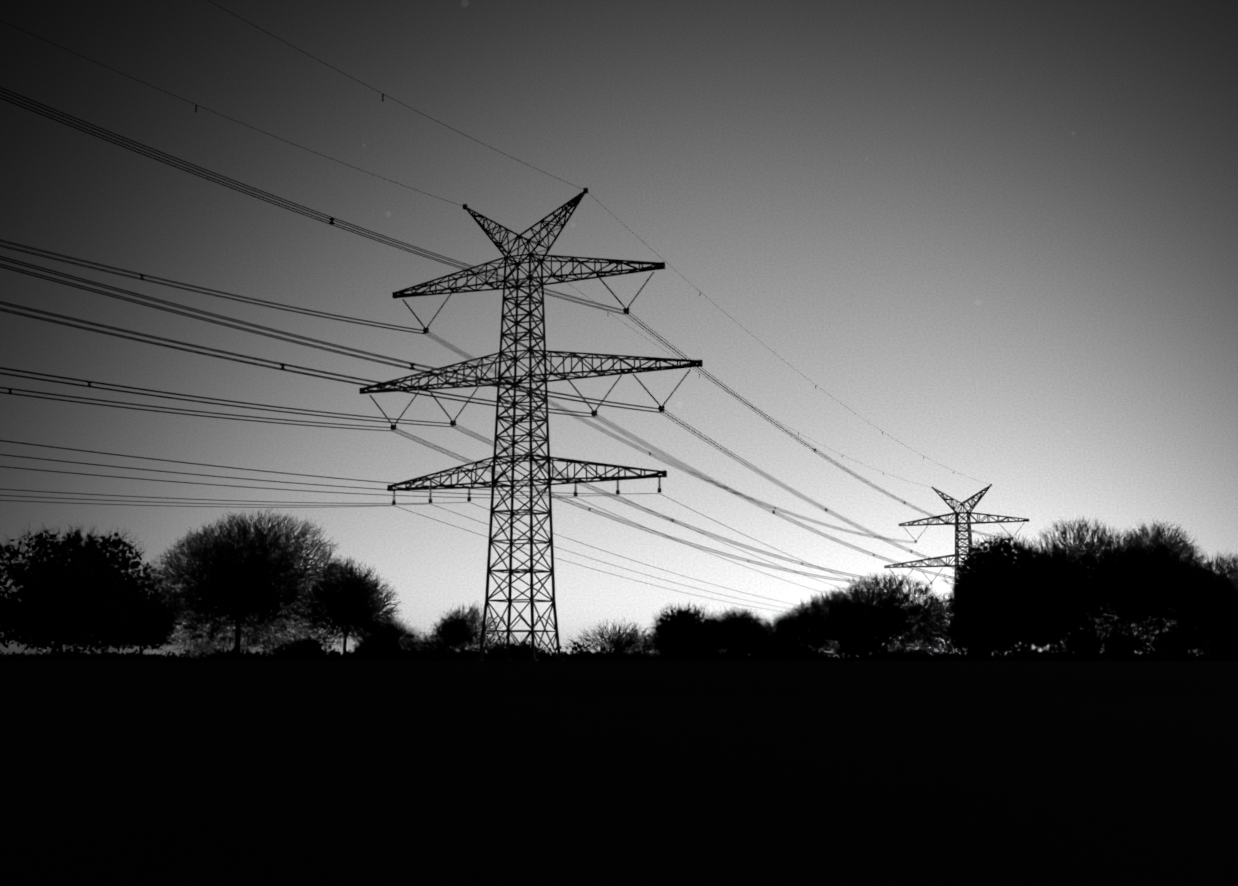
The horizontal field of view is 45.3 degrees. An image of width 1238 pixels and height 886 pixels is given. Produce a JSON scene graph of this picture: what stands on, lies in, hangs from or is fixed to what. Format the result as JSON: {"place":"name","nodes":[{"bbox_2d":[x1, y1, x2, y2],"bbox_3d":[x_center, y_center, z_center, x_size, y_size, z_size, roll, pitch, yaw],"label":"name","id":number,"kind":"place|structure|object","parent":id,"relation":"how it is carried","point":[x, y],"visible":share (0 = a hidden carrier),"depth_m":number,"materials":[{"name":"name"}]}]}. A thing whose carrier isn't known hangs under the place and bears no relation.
{"place":"outdoors","nodes":[
{"label":"outdoors","id":0,"kind":"place"},
{"bbox_2d":[18,648,82,660],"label":"bush","id":1,"kind":"object","parent":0,"point":[43,654],"visible":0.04,"depth_m":293.59,"materials":[{"name":"black plant"}]},
{"bbox_2d":[0,660,1237,885],"bbox_3d":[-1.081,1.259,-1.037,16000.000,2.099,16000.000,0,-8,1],"label":"field ground","id":2,"kind":"structure","parent":0,"point":[618,772],"depth_m":19.43,"materials":[{"name":"soil"}]},
{"bbox_2d":[0,650,16,660],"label":"bush","id":3,"kind":"object","parent":2,"relation":"on","point":[5,655],"visible":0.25,"depth_m":283.89,"materials":[{"name":"black plant"}]},
{"bbox_2d":[0,649,73,660],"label":"bush","id":4,"kind":"object","parent":2,"relation":"on","point":[24,657],"visible":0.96,"depth_m":283.24,"materials":[{"name":"black plant"}]},
{"bbox_2d":[39,642,128,660],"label":"bush","id":5,"kind":"object","parent":2,"relation":"on","point":[71,655],"visible":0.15,"depth_m":291.60,"materials":[{"name":"black plant"}]},
{"bbox_2d":[0,522,172,660],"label":"tree","id":6,"kind":"object","parent":2,"relation":"on","point":[78,595],"visible":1,"depth_m":209.10,"materials":[{"name":"black plant"}]},
{"bbox_2d":[67,648,156,660],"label":"bush","id":7,"kind":"object","parent":2,"relation":"on","point":[105,656],"visible":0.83,"depth_m":285.50,"materials":[{"name":"black plant"}]},
{"bbox_2d":[110,588,183,660],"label":"tree","id":8,"kind":"object","parent":2,"relation":"on","point":[157,637],"visible":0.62,"depth_m":222.59,"materials":[{"name":"black plant"}]},
{"bbox_2d":[118,647,191,660],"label":"bush","id":9,"kind":"object","parent":2,"relation":"on","point":[136,650],"visible":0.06,"depth_m":296.06,"materials":[{"name":"black plant"}]},
{"bbox_2d":[136,644,214,660],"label":"bush","id":10,"kind":"object","parent":2,"relation":"on","point":[171,657],"visible":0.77,"depth_m":287.48,"materials":[{"name":"black plant"}]},
{"bbox_2d":[178,649,245,660],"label":"bush","id":11,"kind":"object","parent":2,"relation":"on","point":[189,657],"visible":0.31,"depth_m":288.08,"materials":[{"name":"black plant"}]},
{"bbox_2d":[145,506,346,660],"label":"tree","id":12,"kind":"object","parent":2,"relation":"on","point":[238,588],"visible":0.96,"depth_m":230.68,"materials":[{"name":"black plant"}]},
{"bbox_2d":[216,649,276,660],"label":"bush","id":13,"kind":"object","parent":2,"relation":"on","point":[255,658],"visible":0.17,"depth_m":285.15,"materials":[{"name":"black plant"}]},
{"bbox_2d":[257,631,328,660],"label":"bush","id":14,"kind":"object","parent":2,"relation":"on","point":[301,653],"visible":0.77,"depth_m":276.82,"materials":[{"name":"black plant"}]},
{"bbox_2d":[288,641,372,660],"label":"bush","id":15,"kind":"object","parent":2,"relation":"on","point":[318,658],"visible":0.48,"depth_m":275.34,"materials":[{"name":"black plant"}]},
{"bbox_2d":[292,554,405,660],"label":"tree","id":16,"kind":"object","parent":2,"relation":"on","point":[359,612],"visible":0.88,"depth_m":237.50,"materials":[{"name":"black plant"}]},
{"bbox_2d":[324,646,407,660],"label":"bush","id":17,"kind":"object","parent":2,"relation":"on","point":[355,656],"visible":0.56,"depth_m":273.98,"materials":[{"name":"black plant"}]},
{"bbox_2d":[351,641,408,660],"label":"bush","id":18,"kind":"object","parent":2,"relation":"on","point":[379,656],"visible":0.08,"depth_m":277.34,"materials":[{"name":"black plant"}]},
{"bbox_2d":[351,615,422,660],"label":"bush","id":19,"kind":"object","parent":2,"relation":"on","point":[386,643],"visible":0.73,"depth_m":245.44,"materials":[{"name":"black plant"}]},
{"bbox_2d":[393,627,455,660],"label":"bush","id":20,"kind":"object","parent":2,"relation":"on","point":[421,647],"visible":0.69,"depth_m":231.31,"materials":[{"name":"black plant"}]},
{"bbox_2d":[416,637,476,660],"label":"bush","id":21,"kind":"object","parent":2,"relation":"on","point":[428,659],"visible":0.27,"depth_m":279.04,"materials":[{"name":"black plant"}]},
{"bbox_2d":[422,601,510,660],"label":"tree","id":22,"kind":"object","parent":2,"relation":"on","point":[457,631],"visible":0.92,"depth_m":211.14,"materials":[{"name":"black plant"}]},
{"bbox_2d":[440,635,522,660],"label":"bush","id":23,"kind":"object","parent":2,"relation":"on","point":[470,657],"visible":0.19,"depth_m":276.62,"materials":[{"name":"black plant"}]},
{"bbox_2d":[485,636,555,660],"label":"bush","id":24,"kind":"object","parent":2,"relation":"on","point":[520,653],"visible":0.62,"depth_m":276.03,"materials":[{"name":"black plant"}]},
{"bbox_2d":[359,187,702,660],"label":"pylon","id":25,"kind":"object","parent":2,"relation":"on","point":[530,350],"visible":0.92,"depth_m":178.40,"materials":[{"name":"metal"}]},
{"bbox_2d":[537,638,609,660],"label":"bush","id":26,"kind":"object","parent":2,"relation":"on","point":[551,656],"visible":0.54,"depth_m":277.94,"materials":[{"name":"black plant"}]},
{"bbox_2d":[555,616,653,660],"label":"bush","id":27,"kind":"object","parent":2,"relation":"on","point":[619,644],"visible":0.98,"depth_m":250.24,"materials":[{"name":"black plant"}]},
{"bbox_2d":[568,641,651,660],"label":"bush","id":28,"kind":"object","parent":2,"relation":"on","point":[602,658],"visible":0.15,"depth_m":276.99,"materials":[{"name":"black plant"}]},
{"bbox_2d":[613,628,675,660],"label":"bush","id":29,"kind":"object","parent":2,"relation":"on","point":[650,651],"visible":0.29,"depth_m":263.59,"materials":[{"name":"black plant"}]},
{"bbox_2d":[604,636,686,660],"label":"bush","id":30,"kind":"object","parent":2,"relation":"on","point":[641,657],"visible":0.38,"depth_m":272.42,"materials":[{"name":"black plant"}]},
{"bbox_2d":[646,601,737,660],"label":"tree","id":31,"kind":"object","parent":2,"relation":"on","point":[684,633],"visible":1,"depth_m":244.09,"materials":[{"name":"black plant"}]},
{"bbox_2d":[707,605,779,660],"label":"tree","id":32,"kind":"object","parent":2,"relation":"on","point":[751,637],"visible":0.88,"depth_m":250.48,"materials":[{"name":"black plant"}]},
{"bbox_2d":[755,613,805,660],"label":"tree","id":33,"kind":"object","parent":2,"relation":"on","point":[781,626],"visible":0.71,"depth_m":263.96,"materials":[{"name":"black plant"}]},
{"bbox_2d":[767,591,848,660],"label":"tree","id":34,"kind":"object","parent":2,"relation":"on","point":[815,630],"visible":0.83,"depth_m":265.32,"materials":[{"name":"black plant"}]},
{"bbox_2d":[789,653,838,660],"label":"bush","id":35,"kind":"object","parent":2,"relation":"on","point":[825,657],"depth_m":276.53,"materials":[{"name":"black plant"}]},
{"bbox_2d":[805,586,863,660],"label":"tree","id":36,"kind":"object","parent":2,"relation":"on","point":[844,649],"visible":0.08,"depth_m":272.17,"materials":[{"name":"black plant"}]},
{"bbox_2d":[827,638,895,660],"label":"bush","id":37,"kind":"object","parent":2,"relation":"on","point":[857,653],"visible":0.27,"depth_m":275.06,"materials":[{"name":"black plant"}]},
{"bbox_2d":[825,652,911,660],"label":"bush","id":38,"kind":"object","parent":2,"relation":"on","point":[864,659],"visible":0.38,"depth_m":273.58,"materials":[{"name":"black plant"}]},
{"bbox_2d":[824,570,949,660],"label":"tree","id":39,"kind":"object","parent":2,"relation":"on","point":[881,620],"visible":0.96,"depth_m":262.58,"materials":[{"name":"black plant"}]},
{"bbox_2d":[879,645,969,660],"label":"bush","id":40,"kind":"object","parent":2,"relation":"on","point":[919,657],"visible":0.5,"depth_m":271.56,"materials":[{"name":"black plant"}]},
{"bbox_2d":[907,589,973,660],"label":"tree","id":41,"kind":"object","parent":2,"relation":"on","point":[947,634],"visible":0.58,"depth_m":262.68,"materials":[{"name":"black plant"}]},
{"bbox_2d":[884,484,1028,653],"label":"pylon","id":42,"kind":"object","parent":2,"relation":"on","point":[958,523],"visible":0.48,"depth_m":422.64,"materials":[{"name":"metal"}]},
{"bbox_2d":[0,0,1012,613],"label":"power lines","id":43,"kind":"object","parent":42,"relation":"hanging from","point":[708,480],"visible":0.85,"depth_m":134.69,"materials":[{"name":"metal"}]},
{"bbox_2d":[925,641,996,660],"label":"bush","id":44,"kind":"object","parent":2,"relation":"on","point":[965,659],"visible":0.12,"depth_m":288.56,"materials":[{"name":"black plant"}]},
{"bbox_2d":[937,567,1011,660],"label":"tree","id":45,"kind":"object","parent":2,"relation":"on","point":[970,641],"visible":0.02,"depth_m":257.09,"materials":[{"name":"black plant"}]},
{"bbox_2d":[954,639,1019,660],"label":"bush","id":46,"kind":"object","parent":2,"relation":"on","point":[970,652],"visible":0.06,"depth_m":276.06,"materials":[{"name":"black plant"}]},
{"bbox_2d":[967,654,1014,660],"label":"bush","id":47,"kind":"object","parent":2,"relation":"on","point":[992,658],"visible":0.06,"depth_m":288.72,"materials":[{"name":"black plant"}]},
{"bbox_2d":[943,532,1103,660],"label":"tree","id":48,"kind":"object","parent":2,"relation":"on","point":[1000,595],"visible":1,"depth_m":241.70,"materials":[{"name":"black plant"}]},
{"bbox_2d":[1010,647,1069,660],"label":"bush","id":49,"kind":"object","parent":2,"relation":"on","point":[1036,654],"visible":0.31,"depth_m":289.18,"materials":[{"name":"black plant"}]},
{"bbox_2d":[1027,539,1103,660],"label":"tree","id":50,"kind":"object","parent":2,"relation":"on","point":[1068,641],"depth_m":254.94,"materials":[{"name":"black plant"}]},
{"bbox_2d":[1039,627,1119,660],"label":"bush","id":51,"kind":"object","parent":2,"relation":"on","point":[1080,652],"visible":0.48,"depth_m":274.33,"materials":[{"name":"black plant"}]},
{"bbox_2d":[1034,516,1159,660],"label":"tree","id":52,"kind":"object","parent":2,"relation":"on","point":[1092,563],"visible":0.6,"depth_m":249.02,"materials":[{"name":"black plant"}]},
{"bbox_2d":[1090,626,1156,658],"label":"bush","id":53,"kind":"object","parent":2,"relation":"on","point":[1118,648],"visible":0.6,"depth_m":274.86,"materials":[{"name":"black plant"}]},
{"bbox_2d":[1095,543,1168,660],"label":"tree","id":54,"kind":"object","parent":2,"relation":"on","point":[1131,638],"depth_m":260.50,"materials":[{"name":"black plant"}]},
{"bbox_2d":[1098,644,1182,660],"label":"bush","id":55,"kind":"object","parent":2,"relation":"on","point":[1143,656],"visible":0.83,"depth_m":269.87,"materials":[{"name":"black plant"}]},
{"bbox_2d":[1102,520,1216,660],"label":"tree","id":56,"kind":"object","parent":2,"relation":"on","point":[1163,565],"visible":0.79,"depth_m":247.65,"materials":[{"name":"black plant"}]},
{"bbox_2d":[1134,621,1204,660],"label":"bush","id":57,"kind":"object","parent":2,"relation":"on","point":[1171,650],"visible":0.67,"depth_m":275.69,"materials":[{"name":"plant"}]},
{"bbox_2d":[1157,543,1221,660],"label":"tree","id":58,"kind":"object","parent":2,"relation":"on","point":[1190,643],"visible":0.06,"depth_m":262.56,"materials":[{"name":"black plant"}]},
{"bbox_2d":[1170,549,1237,660],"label":"tree","id":59,"kind":"object","parent":2,"relation":"on","point":[1220,597],"visible":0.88,"depth_m":244.47,"materials":[{"name":"black plant"}]},
{"bbox_2d":[1171,571,1237,660],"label":"tree","id":60,"kind":"object","parent":2,"relation":"on","point":[1206,653],"visible":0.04,"depth_m":263.90,"materials":[{"name":"black plant"}]},
{"bbox_2d":[1176,649,1237,660],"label":"bush","id":61,"kind":"object","parent":2,"relation":"on","point":[1202,658],"visible":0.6,"depth_m":275.77,"materials":[{"name":"plant"}]},
{"bbox_2d":[1193,632,1237,660],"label":"bush","id":62,"kind":"object","parent":2,"relation":"on","point":[1226,648],"visible":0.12,"depth_m":273.83,"materials":[{"name":"plant"}]},
{"bbox_2d":[0,0,1237,657],"label":"sky","id":63,"kind":"structure","parent":0,"point":[1000,235],"materials":[{"name":"grey"}]}
]}

